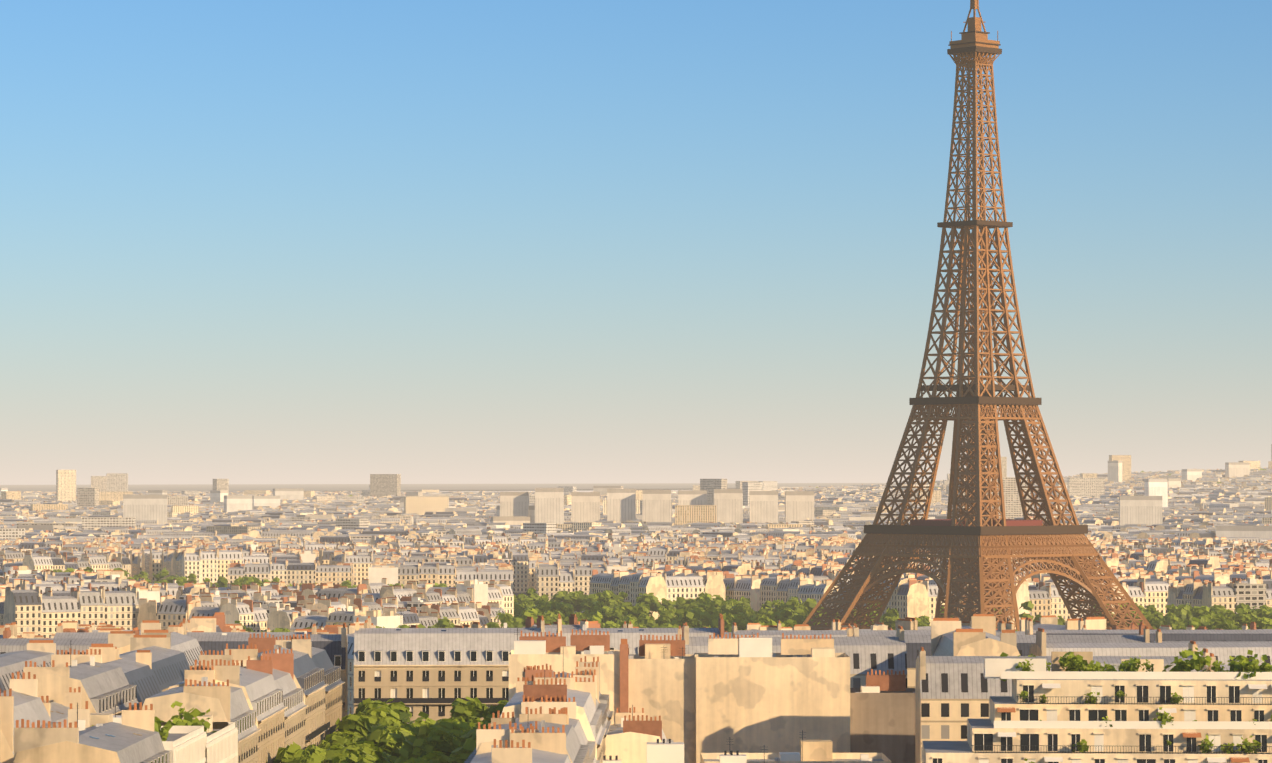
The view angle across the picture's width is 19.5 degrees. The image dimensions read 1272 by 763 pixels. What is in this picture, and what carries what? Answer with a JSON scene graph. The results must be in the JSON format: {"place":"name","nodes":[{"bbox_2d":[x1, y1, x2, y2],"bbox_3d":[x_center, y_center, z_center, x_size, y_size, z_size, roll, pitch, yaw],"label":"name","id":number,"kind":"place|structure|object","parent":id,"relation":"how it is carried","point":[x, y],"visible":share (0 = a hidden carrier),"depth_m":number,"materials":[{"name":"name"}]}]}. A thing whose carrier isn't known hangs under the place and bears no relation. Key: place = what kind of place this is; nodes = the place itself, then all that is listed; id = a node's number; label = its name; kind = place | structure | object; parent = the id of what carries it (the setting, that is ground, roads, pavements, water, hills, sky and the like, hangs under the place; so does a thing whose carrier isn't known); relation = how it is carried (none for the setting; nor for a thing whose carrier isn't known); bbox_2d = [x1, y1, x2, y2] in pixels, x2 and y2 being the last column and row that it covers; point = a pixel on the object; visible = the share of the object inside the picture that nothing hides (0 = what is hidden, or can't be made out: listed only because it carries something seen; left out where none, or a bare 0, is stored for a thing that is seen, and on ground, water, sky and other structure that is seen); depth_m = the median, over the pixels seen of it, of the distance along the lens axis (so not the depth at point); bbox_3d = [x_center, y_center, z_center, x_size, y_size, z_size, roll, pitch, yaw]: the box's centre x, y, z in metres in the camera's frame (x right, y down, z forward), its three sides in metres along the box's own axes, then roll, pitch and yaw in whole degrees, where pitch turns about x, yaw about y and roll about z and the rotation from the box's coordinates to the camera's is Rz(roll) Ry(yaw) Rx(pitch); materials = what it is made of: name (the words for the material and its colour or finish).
{"place":"outdoors","nodes":[
{"label":"outdoors","id":0,"kind":"place"},
{"bbox_2d":[0,483,885,595],"bbox_3d":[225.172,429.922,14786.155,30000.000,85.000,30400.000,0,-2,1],"label":"ground","id":1,"kind":"structure","parent":0,"point":[412,487],"depth_m":22176.89,"materials":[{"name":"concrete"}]},
{"bbox_2d":[0,611,1271,762],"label":"buildings","id":2,"kind":"structure","parent":1,"relation":"on","point":[936,693],"depth_m":545.35,"materials":[{"name":"stone"}]},
{"bbox_2d":[90,647,1271,762],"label":"terrace plants","id":3,"kind":"object","parent":2,"relation":"on","point":[1197,663],"visible":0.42,"depth_m":484.53,"materials":[{"name":"green plant"}]},
{"bbox_2d":[0,467,1271,714],"bbox_3d":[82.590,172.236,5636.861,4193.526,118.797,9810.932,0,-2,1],"label":"city buildings","id":4,"kind":"structure","parent":1,"relation":"on","point":[480,565],"depth_m":2535.40,"materials":[{"name":"stone"}]},
{"bbox_2d":[0,444,1271,538],"bbox_3d":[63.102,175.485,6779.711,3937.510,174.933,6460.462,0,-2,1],"label":"buildings","id":5,"kind":"structure","parent":1,"relation":"on","point":[710,500],"depth_m":4695.60,"materials":[{"name":"stone"}]},
{"bbox_2d":[50,467,1271,762],"bbox_3d":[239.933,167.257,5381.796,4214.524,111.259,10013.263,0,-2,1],"label":"trees","id":6,"kind":"object","parent":1,"relation":"on","point":[372,731],"visible":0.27,"depth_m":1667.86,"materials":[{"name":"green plant"}]},
{"bbox_2d":[803,0,1152,630],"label":"lattice tower","id":7,"kind":"structure","parent":1,"relation":"on","point":[976,535],"depth_m":1689.12,"materials":[{"name":"metal"}]},
{"bbox_2d":[0,0,1271,492],"label":"sky","id":8,"kind":"structure","parent":0,"point":[242,241],"materials":[{"name":"blue"}]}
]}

